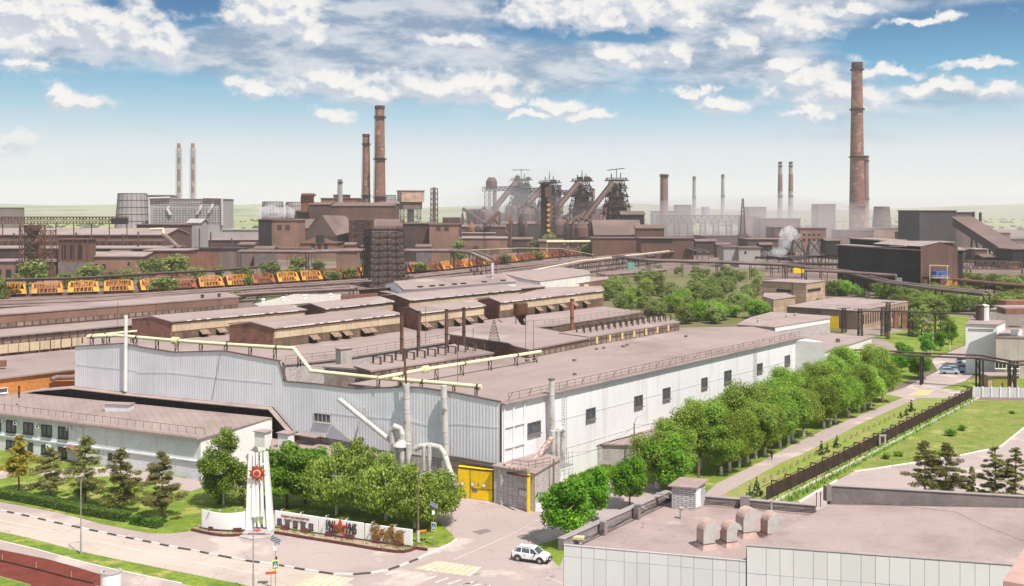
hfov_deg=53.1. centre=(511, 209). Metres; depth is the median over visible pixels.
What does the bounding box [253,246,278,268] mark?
works shed
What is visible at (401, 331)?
steel stack
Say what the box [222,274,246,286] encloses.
dump wagon
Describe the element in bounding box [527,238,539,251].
siding bush
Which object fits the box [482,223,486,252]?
light mast
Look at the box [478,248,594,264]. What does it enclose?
pipe rack
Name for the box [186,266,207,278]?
siding bush
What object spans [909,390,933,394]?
crossing stripes
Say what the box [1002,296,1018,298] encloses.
thicket tree
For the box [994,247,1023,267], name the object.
black corner block
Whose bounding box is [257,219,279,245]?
dark side block
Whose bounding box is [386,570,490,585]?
crossing stripes
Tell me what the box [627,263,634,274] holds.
teal cabin
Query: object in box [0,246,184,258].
brown plant hall
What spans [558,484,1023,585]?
panel building
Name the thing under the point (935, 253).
maroon gable hall
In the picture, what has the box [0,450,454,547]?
lawn
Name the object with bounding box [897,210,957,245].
dark tower block
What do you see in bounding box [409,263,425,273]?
dump wagon
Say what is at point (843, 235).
works block
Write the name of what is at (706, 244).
works shed
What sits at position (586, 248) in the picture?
siding bush
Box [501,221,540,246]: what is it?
furnace block
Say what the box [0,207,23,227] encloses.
works block
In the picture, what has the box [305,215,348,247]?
sloping shed
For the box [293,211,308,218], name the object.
steel shop wing
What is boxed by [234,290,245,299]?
siding bush
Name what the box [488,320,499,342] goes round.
wire mast
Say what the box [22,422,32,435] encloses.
window
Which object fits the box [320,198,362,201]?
block
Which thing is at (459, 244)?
siding bush
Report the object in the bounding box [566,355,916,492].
lawn
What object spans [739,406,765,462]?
avenue tree
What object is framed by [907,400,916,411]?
young spruce
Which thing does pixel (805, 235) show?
works block
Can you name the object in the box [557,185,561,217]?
short flue
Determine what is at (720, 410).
avenue tree
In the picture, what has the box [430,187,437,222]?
lattice stack
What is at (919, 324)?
loose tree
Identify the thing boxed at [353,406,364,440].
thin pipe
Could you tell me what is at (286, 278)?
dump wagon
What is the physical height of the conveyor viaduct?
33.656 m
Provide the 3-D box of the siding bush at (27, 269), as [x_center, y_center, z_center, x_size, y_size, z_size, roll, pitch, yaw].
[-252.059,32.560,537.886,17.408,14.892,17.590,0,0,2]
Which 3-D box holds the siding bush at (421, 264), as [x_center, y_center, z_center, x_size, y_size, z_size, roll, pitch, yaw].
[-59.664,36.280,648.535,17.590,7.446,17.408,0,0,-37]
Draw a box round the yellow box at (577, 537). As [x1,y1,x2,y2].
[573,535,584,539]
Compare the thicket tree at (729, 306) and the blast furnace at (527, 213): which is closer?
the thicket tree at (729, 306)
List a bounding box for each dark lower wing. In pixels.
[958,247,969,261]
[965,248,988,261]
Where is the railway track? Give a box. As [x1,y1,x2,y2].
[9,256,572,296]
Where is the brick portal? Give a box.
[893,312,926,328]
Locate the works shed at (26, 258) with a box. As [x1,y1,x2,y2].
[20,251,48,258]
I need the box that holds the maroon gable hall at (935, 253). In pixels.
[873,240,957,286]
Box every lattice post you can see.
[837,308,850,332]
[857,309,862,335]
[876,307,889,335]
[881,302,894,330]
[908,313,913,335]
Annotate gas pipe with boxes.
[86,334,482,395]
[90,330,136,343]
[377,350,541,385]
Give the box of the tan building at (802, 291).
[762,279,824,303]
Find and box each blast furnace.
[481,173,534,223]
[517,172,564,221]
[550,174,596,238]
[571,168,631,246]
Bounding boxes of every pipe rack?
[0,278,371,302]
[0,285,353,308]
[1,266,260,294]
[230,285,357,296]
[237,248,496,274]
[277,247,315,263]
[406,252,639,278]
[409,255,655,279]
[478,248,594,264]
[509,245,577,250]
[533,250,674,270]
[580,243,708,264]
[596,267,666,276]
[612,254,989,315]
[755,254,837,272]
[770,262,837,278]
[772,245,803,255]
[804,269,897,280]
[833,349,1023,387]
[858,310,974,339]
[952,278,1023,296]
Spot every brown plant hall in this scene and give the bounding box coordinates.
[0,228,188,247]
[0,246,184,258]
[0,259,57,277]
[94,252,153,277]
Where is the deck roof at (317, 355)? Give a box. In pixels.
[77,306,604,383]
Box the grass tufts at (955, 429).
[817,401,1020,488]
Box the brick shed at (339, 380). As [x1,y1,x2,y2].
[322,363,361,387]
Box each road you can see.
[0,511,351,585]
[886,345,974,397]
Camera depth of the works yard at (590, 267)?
654.16 m
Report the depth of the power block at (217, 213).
1129.70 m
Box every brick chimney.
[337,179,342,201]
[361,134,371,201]
[372,105,386,201]
[659,174,668,221]
[692,176,695,217]
[721,174,724,216]
[777,162,782,217]
[788,162,793,217]
[847,62,865,228]
[864,155,869,226]
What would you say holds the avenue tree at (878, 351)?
on the lawn at (710, 471)
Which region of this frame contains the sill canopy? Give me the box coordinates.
[21,386,320,440]
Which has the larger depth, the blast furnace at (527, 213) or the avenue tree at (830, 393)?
the blast furnace at (527, 213)
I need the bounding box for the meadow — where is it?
[791,400,1023,501]
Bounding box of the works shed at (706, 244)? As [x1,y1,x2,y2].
[694,239,717,254]
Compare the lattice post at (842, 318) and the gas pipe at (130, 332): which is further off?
the lattice post at (842, 318)
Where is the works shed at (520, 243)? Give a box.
[511,237,532,252]
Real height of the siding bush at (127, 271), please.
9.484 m
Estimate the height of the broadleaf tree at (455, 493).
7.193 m
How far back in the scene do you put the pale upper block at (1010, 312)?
263.96 m
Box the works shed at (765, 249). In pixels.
[756,242,772,258]
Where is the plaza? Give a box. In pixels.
[192,454,715,585]
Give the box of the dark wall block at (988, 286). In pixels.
[980,285,995,288]
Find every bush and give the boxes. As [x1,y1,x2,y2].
[0,276,10,298]
[6,280,30,293]
[12,259,48,282]
[55,270,81,286]
[75,262,104,283]
[97,270,123,283]
[119,268,139,282]
[135,256,167,279]
[145,276,180,290]
[161,253,193,276]
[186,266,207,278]
[211,264,224,275]
[230,267,256,277]
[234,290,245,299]
[243,270,253,285]
[258,259,283,275]
[282,265,306,274]
[288,255,310,268]
[309,260,326,272]
[323,270,341,280]
[340,266,360,279]
[410,262,432,271]
[451,237,468,260]
[499,253,512,262]
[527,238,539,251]
[527,251,546,258]
[542,232,558,238]
[577,242,591,256]
[882,452,892,458]
[893,450,903,455]
[942,428,956,435]
[958,424,968,429]
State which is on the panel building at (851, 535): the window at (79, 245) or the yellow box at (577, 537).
the yellow box at (577, 537)
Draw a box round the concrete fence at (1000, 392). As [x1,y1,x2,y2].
[973,386,1023,397]
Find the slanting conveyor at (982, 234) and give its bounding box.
[951,217,1021,253]
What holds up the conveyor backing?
on the works yard at (590, 267)
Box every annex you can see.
[271,438,378,480]
[492,453,561,511]
[763,293,795,312]
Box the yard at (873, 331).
[843,325,903,352]
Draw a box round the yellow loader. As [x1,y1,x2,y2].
[792,268,803,272]
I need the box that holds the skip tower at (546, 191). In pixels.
[539,182,553,238]
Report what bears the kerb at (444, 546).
on the plaza
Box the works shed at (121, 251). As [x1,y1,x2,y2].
[109,250,133,251]
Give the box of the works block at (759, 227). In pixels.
[752,218,800,237]
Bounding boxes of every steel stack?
[400,312,403,352]
[416,311,420,349]
[444,309,447,347]
[462,307,465,344]
[490,261,493,277]
[570,299,573,329]
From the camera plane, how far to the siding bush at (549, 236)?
995.05 m
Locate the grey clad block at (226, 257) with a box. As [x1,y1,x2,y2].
[217,247,249,270]
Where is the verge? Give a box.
[0,532,248,585]
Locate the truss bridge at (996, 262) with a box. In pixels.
[963,260,1022,273]
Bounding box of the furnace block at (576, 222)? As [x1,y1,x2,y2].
[560,221,590,246]
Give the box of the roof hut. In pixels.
[668,477,708,510]
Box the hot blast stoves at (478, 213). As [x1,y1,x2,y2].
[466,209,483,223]
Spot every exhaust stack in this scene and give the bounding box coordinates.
[123,316,127,390]
[403,348,411,463]
[441,385,448,453]
[548,378,554,430]
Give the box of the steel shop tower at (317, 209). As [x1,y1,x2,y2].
[308,202,334,218]
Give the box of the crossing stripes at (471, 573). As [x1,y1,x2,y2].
[419,561,480,575]
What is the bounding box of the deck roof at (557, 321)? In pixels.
[498,306,643,331]
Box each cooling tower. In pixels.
[114,193,147,227]
[262,201,283,217]
[285,202,300,217]
[361,226,407,287]
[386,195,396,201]
[701,207,709,214]
[872,206,891,226]
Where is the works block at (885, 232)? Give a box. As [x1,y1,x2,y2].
[853,227,897,238]
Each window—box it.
[0,387,7,393]
[5,420,15,433]
[5,440,14,449]
[6,270,10,276]
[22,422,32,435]
[27,442,32,451]
[40,424,51,437]
[41,444,48,455]
[57,426,67,439]
[58,447,66,458]
[61,244,65,258]
[70,244,74,258]
[78,244,81,258]
[313,412,330,423]
[316,235,323,242]
[519,489,526,497]
[527,420,542,436]
[586,407,595,421]
[634,394,643,408]
[662,387,670,400]
[701,377,708,389]
[724,370,731,383]
[757,363,763,372]
[776,289,790,292]
[785,355,789,365]
[808,288,820,291]
[863,306,904,323]
[968,328,993,329]
[995,361,1005,368]
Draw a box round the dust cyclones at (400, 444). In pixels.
[389,423,410,476]
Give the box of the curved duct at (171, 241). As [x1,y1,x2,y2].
[150,228,180,247]
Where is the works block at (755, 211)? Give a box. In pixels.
[744,207,765,217]
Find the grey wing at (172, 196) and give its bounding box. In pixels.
[147,195,176,198]
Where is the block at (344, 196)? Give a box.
[333,195,350,197]
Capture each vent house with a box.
[354,344,493,387]
[559,317,679,345]
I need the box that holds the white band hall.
[501,267,589,286]
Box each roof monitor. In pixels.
[130,304,306,338]
[227,308,399,345]
[295,296,394,314]
[380,284,520,311]
[398,300,486,330]
[477,286,604,319]
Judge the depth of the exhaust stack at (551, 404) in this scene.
147.64 m
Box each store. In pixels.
[254,293,340,306]
[526,286,603,292]
[577,276,608,285]
[737,312,830,336]
[804,333,871,358]
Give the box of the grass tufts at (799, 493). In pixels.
[774,397,973,501]
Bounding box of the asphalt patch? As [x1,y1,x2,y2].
[472,529,490,534]
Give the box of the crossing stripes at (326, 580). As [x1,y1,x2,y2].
[298,575,353,585]
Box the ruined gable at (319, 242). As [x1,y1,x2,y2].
[300,235,344,258]
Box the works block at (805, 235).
[789,227,826,251]
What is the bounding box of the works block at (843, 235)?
[831,229,874,243]
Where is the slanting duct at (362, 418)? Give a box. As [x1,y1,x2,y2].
[337,398,392,444]
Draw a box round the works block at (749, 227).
[739,216,761,237]
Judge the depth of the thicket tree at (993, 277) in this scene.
514.92 m
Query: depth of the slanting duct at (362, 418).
149.60 m
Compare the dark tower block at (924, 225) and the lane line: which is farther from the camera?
the dark tower block at (924, 225)
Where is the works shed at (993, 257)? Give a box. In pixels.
[972,254,998,266]
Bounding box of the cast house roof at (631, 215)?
[618,211,644,223]
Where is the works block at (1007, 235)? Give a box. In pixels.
[999,232,1009,237]
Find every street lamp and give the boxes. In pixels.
[80,469,95,554]
[252,516,262,585]
[417,470,432,542]
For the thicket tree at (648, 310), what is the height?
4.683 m
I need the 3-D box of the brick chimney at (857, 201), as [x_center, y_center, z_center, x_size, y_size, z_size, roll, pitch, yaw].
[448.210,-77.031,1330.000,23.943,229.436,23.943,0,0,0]
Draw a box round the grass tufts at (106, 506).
[4,477,214,524]
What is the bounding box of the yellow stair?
[944,281,956,285]
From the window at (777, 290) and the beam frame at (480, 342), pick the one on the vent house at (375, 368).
the beam frame at (480, 342)
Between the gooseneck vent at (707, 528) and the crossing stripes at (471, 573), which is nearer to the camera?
the gooseneck vent at (707, 528)
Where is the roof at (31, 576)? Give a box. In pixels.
[0,550,100,585]
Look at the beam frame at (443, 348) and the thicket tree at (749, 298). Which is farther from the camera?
the thicket tree at (749, 298)
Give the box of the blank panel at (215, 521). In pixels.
[202,509,244,531]
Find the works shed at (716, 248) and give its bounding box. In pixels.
[713,242,731,257]
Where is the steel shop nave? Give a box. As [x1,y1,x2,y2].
[331,202,399,218]
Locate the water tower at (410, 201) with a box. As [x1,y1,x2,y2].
[397,190,424,222]
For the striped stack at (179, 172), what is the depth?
1138.43 m
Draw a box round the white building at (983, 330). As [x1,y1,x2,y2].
[965,304,1005,373]
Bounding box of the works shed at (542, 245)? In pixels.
[538,239,563,252]
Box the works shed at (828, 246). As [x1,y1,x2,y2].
[819,238,841,254]
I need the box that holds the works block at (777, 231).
[765,226,793,237]
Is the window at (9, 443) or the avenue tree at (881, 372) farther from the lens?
the avenue tree at (881, 372)
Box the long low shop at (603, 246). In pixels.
[589,237,635,256]
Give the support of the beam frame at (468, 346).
on the vent house at (375, 368)
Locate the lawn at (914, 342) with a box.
[875,314,968,358]
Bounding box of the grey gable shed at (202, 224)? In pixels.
[186,219,209,247]
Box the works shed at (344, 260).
[336,248,359,269]
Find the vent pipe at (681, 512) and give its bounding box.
[678,507,683,518]
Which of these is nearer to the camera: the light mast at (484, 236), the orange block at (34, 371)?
the orange block at (34, 371)
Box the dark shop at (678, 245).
[635,237,694,261]
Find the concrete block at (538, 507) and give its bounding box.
[536,503,543,510]
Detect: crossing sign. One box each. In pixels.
[270,535,280,585]
[430,501,437,544]
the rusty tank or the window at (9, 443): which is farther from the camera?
the rusty tank
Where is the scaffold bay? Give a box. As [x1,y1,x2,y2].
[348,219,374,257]
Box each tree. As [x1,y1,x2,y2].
[0,435,39,490]
[27,447,74,496]
[61,435,107,502]
[97,447,143,508]
[136,450,188,517]
[195,426,247,504]
[230,465,271,506]
[258,440,319,507]
[282,445,328,503]
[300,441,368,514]
[335,436,391,510]
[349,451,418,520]
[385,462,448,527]
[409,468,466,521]
[534,477,598,533]
[568,464,614,481]
[575,465,610,521]
[599,282,614,299]
[607,279,628,296]
[609,455,647,505]
[610,275,632,289]
[613,291,637,309]
[614,290,638,308]
[623,287,644,303]
[625,428,687,488]
[632,280,657,297]
[633,274,640,281]
[635,270,647,278]
[635,296,649,307]
[636,290,650,304]
[639,278,653,287]
[640,270,659,281]
[640,432,694,489]
[641,304,655,315]
[647,299,664,314]
[650,271,665,282]
[650,280,666,295]
[651,416,698,480]
[652,264,663,272]
[653,293,666,302]
[657,302,668,313]
[659,399,718,474]
[661,293,683,311]
[664,281,680,293]
[665,302,675,312]
[671,396,728,468]
[672,288,692,302]
[673,267,682,273]
[673,304,695,323]
[681,295,694,305]
[685,298,708,319]
[686,272,705,285]
[687,282,706,299]
[696,268,706,273]
[697,422,745,474]
[698,278,711,284]
[700,285,722,300]
[704,284,726,298]
[704,300,714,317]
[704,399,733,460]
[705,290,724,299]
[705,305,726,323]
[706,386,750,413]
[707,276,723,286]
[707,297,722,302]
[707,299,730,319]
[712,279,729,293]
[712,377,763,409]
[712,410,750,471]
[714,270,723,276]
[714,300,734,318]
[719,264,729,270]
[721,275,733,281]
[723,267,733,274]
[725,291,749,301]
[726,279,733,290]
[728,292,748,310]
[728,407,762,466]
[730,304,745,316]
[735,272,746,280]
[739,384,774,403]
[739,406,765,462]
[740,284,753,291]
[740,293,751,307]
[742,288,755,300]
[744,399,778,458]
[746,298,771,317]
[748,400,788,455]
[749,282,761,294]
[750,267,758,273]
[751,277,760,284]
[752,376,791,394]
[767,384,812,443]
[768,364,806,390]
[768,394,802,447]
[772,389,813,440]
[789,366,815,393]
[802,361,837,389]
[802,387,825,436]
[809,373,852,424]
[812,381,843,427]
[813,353,848,378]
[814,376,857,422]
[825,280,844,295]
[826,344,862,372]
[828,280,851,295]
[841,375,866,416]
[842,361,878,412]
[849,283,859,293]
[851,346,879,364]
[852,364,887,409]
[853,286,867,296]
[862,343,891,360]
[866,355,903,401]
[869,282,881,292]
[869,367,890,407]
[872,283,893,297]
[875,286,892,299]
[886,293,904,300]
[887,287,906,300]
[890,341,915,357]
[890,353,907,371]
[899,287,915,300]
[901,440,949,489]
[905,351,932,378]
[907,291,930,304]
[907,303,937,336]
[908,297,926,309]
[910,294,935,309]
[917,333,936,354]
[919,293,946,299]
[919,297,948,313]
[923,442,967,490]
[926,307,954,332]
[929,301,950,314]
[933,330,947,350]
[934,296,951,311]
[939,292,962,307]
[943,322,958,344]
[944,296,963,310]
[951,293,975,311]
[958,285,973,294]
[962,295,984,311]
[963,273,983,289]
[964,466,978,492]
[966,272,988,287]
[975,445,1013,493]
[982,295,991,306]
[985,273,995,284]
[987,291,1013,307]
[990,274,1000,288]
[996,278,1016,290]
[997,273,1011,280]
[999,447,1023,494]
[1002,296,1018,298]
[1007,276,1023,290]
[1008,288,1023,294]
[1011,294,1023,298]
[1014,273,1023,279]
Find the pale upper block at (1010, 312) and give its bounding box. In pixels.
[989,299,1023,328]
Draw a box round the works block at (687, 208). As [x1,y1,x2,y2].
[674,205,690,235]
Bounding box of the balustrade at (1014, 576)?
[1003,549,1023,585]
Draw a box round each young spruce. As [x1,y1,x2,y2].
[746,485,753,498]
[752,477,763,495]
[816,441,825,454]
[833,435,841,447]
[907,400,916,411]
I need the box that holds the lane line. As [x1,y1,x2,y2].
[1,520,563,583]
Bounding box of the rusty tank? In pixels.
[511,302,529,324]
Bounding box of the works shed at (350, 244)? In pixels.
[344,242,358,247]
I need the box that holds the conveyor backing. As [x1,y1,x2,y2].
[973,225,987,248]
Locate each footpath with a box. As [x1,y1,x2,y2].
[0,466,201,490]
[708,392,921,495]
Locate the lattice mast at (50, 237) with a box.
[37,230,57,276]
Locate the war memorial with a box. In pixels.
[239,451,274,539]
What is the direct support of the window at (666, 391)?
in the workshop hall
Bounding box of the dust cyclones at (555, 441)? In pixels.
[503,426,572,477]
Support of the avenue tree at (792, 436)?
on the lawn at (710, 471)
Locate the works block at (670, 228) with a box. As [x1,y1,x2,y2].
[650,211,685,235]
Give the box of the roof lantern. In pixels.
[384,273,516,292]
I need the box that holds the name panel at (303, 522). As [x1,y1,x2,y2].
[275,508,318,532]
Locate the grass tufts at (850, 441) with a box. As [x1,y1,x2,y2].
[728,396,952,498]
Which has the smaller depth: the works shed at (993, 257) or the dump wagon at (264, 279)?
the dump wagon at (264, 279)
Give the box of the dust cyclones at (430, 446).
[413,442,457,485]
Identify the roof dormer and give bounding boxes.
[104,402,134,410]
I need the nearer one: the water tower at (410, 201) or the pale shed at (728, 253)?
the pale shed at (728, 253)
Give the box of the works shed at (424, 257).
[415,244,432,264]
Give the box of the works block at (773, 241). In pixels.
[738,238,795,254]
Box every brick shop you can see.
[402,217,461,261]
[428,224,459,261]
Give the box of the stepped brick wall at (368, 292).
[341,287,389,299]
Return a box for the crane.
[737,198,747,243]
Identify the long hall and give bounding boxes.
[0,292,240,328]
[0,317,143,355]
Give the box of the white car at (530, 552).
[511,543,551,563]
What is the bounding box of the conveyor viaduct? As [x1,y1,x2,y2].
[656,215,746,236]
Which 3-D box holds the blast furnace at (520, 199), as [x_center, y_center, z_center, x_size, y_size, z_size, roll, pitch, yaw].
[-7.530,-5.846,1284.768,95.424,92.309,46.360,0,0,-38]
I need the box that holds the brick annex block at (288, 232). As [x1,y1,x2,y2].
[272,219,305,259]
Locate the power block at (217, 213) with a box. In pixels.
[148,197,234,238]
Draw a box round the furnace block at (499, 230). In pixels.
[462,224,505,235]
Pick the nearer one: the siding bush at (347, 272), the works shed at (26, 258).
the siding bush at (347, 272)
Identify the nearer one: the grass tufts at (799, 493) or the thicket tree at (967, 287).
the grass tufts at (799, 493)
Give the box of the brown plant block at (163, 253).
[143,248,198,275]
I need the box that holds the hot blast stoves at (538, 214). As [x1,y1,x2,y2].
[535,208,551,222]
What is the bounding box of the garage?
[978,372,1019,387]
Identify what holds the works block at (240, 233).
on the works yard at (590, 267)
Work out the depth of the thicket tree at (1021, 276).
514.46 m
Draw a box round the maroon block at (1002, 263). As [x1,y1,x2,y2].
[1000,262,1020,268]
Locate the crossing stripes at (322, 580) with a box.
[294,575,349,585]
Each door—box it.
[78,427,82,440]
[696,487,700,507]
[830,316,838,327]
[993,377,1006,387]
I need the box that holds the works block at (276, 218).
[260,218,293,218]
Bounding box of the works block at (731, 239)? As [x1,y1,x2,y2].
[694,235,751,243]
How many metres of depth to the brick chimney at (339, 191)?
998.19 m
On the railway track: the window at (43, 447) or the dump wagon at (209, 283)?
the dump wagon at (209, 283)
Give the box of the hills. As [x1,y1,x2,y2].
[0,203,1023,217]
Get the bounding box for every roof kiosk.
[253,429,272,447]
[276,430,295,447]
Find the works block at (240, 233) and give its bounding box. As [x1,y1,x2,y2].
[221,229,257,238]
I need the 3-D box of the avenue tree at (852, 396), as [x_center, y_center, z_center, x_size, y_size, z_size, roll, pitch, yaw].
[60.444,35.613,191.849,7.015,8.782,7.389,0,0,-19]
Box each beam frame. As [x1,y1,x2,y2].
[372,355,381,364]
[382,354,392,362]
[394,352,403,360]
[406,351,414,359]
[416,349,425,357]
[426,348,435,356]
[436,347,446,354]
[446,345,456,353]
[466,343,475,350]
[475,341,485,349]
[581,325,591,331]
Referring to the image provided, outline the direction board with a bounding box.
[265,571,275,574]
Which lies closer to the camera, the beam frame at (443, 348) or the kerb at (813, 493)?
the kerb at (813, 493)
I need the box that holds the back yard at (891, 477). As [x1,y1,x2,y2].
[801,429,1023,510]
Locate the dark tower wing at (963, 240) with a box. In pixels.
[956,212,972,247]
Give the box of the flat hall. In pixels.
[379,281,545,295]
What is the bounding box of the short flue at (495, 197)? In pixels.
[493,191,496,217]
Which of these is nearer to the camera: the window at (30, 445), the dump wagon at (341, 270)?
the window at (30, 445)
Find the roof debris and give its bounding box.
[509,465,529,472]
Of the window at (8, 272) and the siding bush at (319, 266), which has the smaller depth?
the window at (8, 272)
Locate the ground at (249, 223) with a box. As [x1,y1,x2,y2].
[24,218,1023,230]
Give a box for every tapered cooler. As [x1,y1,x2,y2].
[789,240,804,267]
[804,241,821,268]
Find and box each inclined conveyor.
[462,207,484,223]
[479,211,500,231]
[494,218,507,235]
[511,205,516,214]
[535,205,555,224]
[590,207,607,220]
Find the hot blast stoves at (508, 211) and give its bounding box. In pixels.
[505,205,521,220]
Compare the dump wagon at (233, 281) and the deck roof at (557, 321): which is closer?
the deck roof at (557, 321)
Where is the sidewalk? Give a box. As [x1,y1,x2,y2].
[0,541,189,585]
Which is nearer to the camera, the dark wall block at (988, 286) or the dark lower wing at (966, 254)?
the dark wall block at (988, 286)
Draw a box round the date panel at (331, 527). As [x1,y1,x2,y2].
[319,514,363,539]
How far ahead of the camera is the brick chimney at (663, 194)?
1345.64 m
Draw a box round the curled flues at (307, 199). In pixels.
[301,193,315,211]
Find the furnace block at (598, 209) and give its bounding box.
[595,207,606,219]
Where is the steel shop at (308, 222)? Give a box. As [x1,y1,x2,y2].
[305,219,404,241]
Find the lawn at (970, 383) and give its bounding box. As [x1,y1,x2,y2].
[942,377,1023,390]
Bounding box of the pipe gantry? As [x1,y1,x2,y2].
[546,240,589,252]
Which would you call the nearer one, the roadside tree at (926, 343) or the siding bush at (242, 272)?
the roadside tree at (926, 343)
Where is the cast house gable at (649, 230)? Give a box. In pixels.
[634,224,664,236]
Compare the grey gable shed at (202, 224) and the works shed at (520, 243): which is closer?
the grey gable shed at (202, 224)
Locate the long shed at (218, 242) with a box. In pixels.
[208,238,257,246]
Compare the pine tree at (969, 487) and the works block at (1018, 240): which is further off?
the works block at (1018, 240)
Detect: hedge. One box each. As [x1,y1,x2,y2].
[0,488,131,522]
[129,513,163,528]
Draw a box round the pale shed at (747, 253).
[736,246,761,266]
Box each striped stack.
[175,143,181,198]
[190,143,195,198]
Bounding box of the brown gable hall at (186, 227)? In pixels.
[135,223,192,247]
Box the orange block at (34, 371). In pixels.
[0,349,74,394]
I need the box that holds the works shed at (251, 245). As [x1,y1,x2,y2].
[237,242,259,265]
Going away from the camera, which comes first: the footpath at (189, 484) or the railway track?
the footpath at (189, 484)
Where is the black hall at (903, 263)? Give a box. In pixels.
[836,244,964,289]
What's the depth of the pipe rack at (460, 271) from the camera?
601.00 m
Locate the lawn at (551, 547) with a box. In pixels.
[538,539,563,565]
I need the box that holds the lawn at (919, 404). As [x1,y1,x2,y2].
[721,398,968,500]
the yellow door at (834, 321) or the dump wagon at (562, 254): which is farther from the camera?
the dump wagon at (562, 254)
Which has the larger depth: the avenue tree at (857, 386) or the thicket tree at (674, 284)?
the thicket tree at (674, 284)
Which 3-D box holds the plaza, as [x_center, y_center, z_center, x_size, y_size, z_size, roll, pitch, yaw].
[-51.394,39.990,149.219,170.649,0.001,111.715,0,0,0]
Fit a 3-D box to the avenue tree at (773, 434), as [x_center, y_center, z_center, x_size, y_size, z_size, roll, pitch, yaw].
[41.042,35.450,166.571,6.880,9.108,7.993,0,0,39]
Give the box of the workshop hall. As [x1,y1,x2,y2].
[74,327,824,500]
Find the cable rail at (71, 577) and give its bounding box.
[0,554,92,582]
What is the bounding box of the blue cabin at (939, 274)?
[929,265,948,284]
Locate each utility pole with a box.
[553,459,554,485]
[698,463,699,477]
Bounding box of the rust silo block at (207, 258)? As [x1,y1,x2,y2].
[195,247,222,269]
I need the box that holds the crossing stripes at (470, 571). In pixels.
[414,561,477,574]
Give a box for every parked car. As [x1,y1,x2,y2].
[940,367,959,374]
[948,365,965,372]
[955,358,965,363]
[955,364,965,369]
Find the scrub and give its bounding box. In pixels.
[28,218,1023,229]
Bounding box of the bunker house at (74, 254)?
[57,238,97,274]
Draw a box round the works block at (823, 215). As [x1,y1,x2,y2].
[811,204,835,237]
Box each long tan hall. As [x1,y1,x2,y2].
[462,232,495,235]
[462,236,507,254]
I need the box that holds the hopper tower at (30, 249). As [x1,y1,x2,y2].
[19,225,45,275]
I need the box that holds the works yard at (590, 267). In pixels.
[6,229,1023,501]
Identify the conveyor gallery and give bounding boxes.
[0,216,128,238]
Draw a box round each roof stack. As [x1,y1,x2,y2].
[137,232,138,246]
[210,232,211,246]
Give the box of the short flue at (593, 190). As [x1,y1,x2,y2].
[591,189,594,216]
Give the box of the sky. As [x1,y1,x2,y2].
[0,0,1023,209]
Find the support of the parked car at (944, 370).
on the side road at (937, 381)
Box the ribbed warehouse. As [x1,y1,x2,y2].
[786,297,908,329]
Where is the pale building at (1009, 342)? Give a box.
[995,326,1023,377]
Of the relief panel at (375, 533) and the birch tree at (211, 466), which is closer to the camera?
the relief panel at (375, 533)
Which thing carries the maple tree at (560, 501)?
on the lawn at (551, 547)
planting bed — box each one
[191,525,254,536]
[274,527,428,552]
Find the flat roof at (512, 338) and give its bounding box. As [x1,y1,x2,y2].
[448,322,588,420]
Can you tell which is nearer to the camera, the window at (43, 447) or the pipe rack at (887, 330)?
the window at (43, 447)
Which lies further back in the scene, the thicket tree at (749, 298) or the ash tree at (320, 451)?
the thicket tree at (749, 298)
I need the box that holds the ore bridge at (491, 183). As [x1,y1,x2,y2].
[482,177,580,218]
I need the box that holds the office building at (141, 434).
[0,392,271,479]
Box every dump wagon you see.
[6,282,26,296]
[31,281,63,295]
[68,280,98,294]
[103,279,133,293]
[136,278,161,292]
[169,277,196,290]
[195,275,223,288]
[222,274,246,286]
[251,272,275,284]
[273,271,299,283]
[298,270,322,281]
[320,269,341,280]
[339,267,360,278]
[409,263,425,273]
[424,262,440,271]
[438,261,452,270]
[451,260,463,269]
[461,259,473,268]
[471,258,482,267]
[481,257,489,265]
[491,256,501,264]
[508,254,517,262]
[515,253,525,261]
[523,252,533,260]
[546,250,555,258]
[554,250,564,257]
[563,249,572,256]
[572,249,580,255]
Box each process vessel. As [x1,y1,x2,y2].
[466,222,476,231]
[508,214,512,249]
[517,214,523,236]
[524,220,528,236]
[562,222,570,245]
[569,224,575,246]
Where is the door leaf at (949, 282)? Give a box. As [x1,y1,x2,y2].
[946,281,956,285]
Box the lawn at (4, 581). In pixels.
[0,576,30,585]
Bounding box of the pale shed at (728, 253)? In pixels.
[718,246,739,266]
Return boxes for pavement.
[0,502,455,572]
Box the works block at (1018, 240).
[1008,238,1023,243]
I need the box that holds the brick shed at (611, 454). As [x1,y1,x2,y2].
[597,428,655,465]
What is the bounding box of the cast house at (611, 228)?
[590,220,639,236]
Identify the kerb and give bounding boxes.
[0,509,426,574]
[0,531,240,583]
[0,540,180,582]
[426,538,456,554]
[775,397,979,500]
[798,479,837,502]
[854,427,1023,471]
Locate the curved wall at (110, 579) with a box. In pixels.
[100,568,121,585]
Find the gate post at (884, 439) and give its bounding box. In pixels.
[879,435,886,445]
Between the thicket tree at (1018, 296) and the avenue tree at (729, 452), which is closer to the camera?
the avenue tree at (729, 452)
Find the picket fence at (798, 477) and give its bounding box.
[762,388,971,499]
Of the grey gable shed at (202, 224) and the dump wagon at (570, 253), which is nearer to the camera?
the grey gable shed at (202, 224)
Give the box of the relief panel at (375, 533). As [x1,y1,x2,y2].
[365,521,412,546]
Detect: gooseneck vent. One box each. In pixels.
[693,518,720,550]
[716,519,741,548]
[736,506,760,539]
[758,510,783,538]
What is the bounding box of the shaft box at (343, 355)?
[335,347,351,364]
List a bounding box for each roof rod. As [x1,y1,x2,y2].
[425,308,425,343]
[457,338,457,382]
[525,321,526,361]
[533,320,534,350]

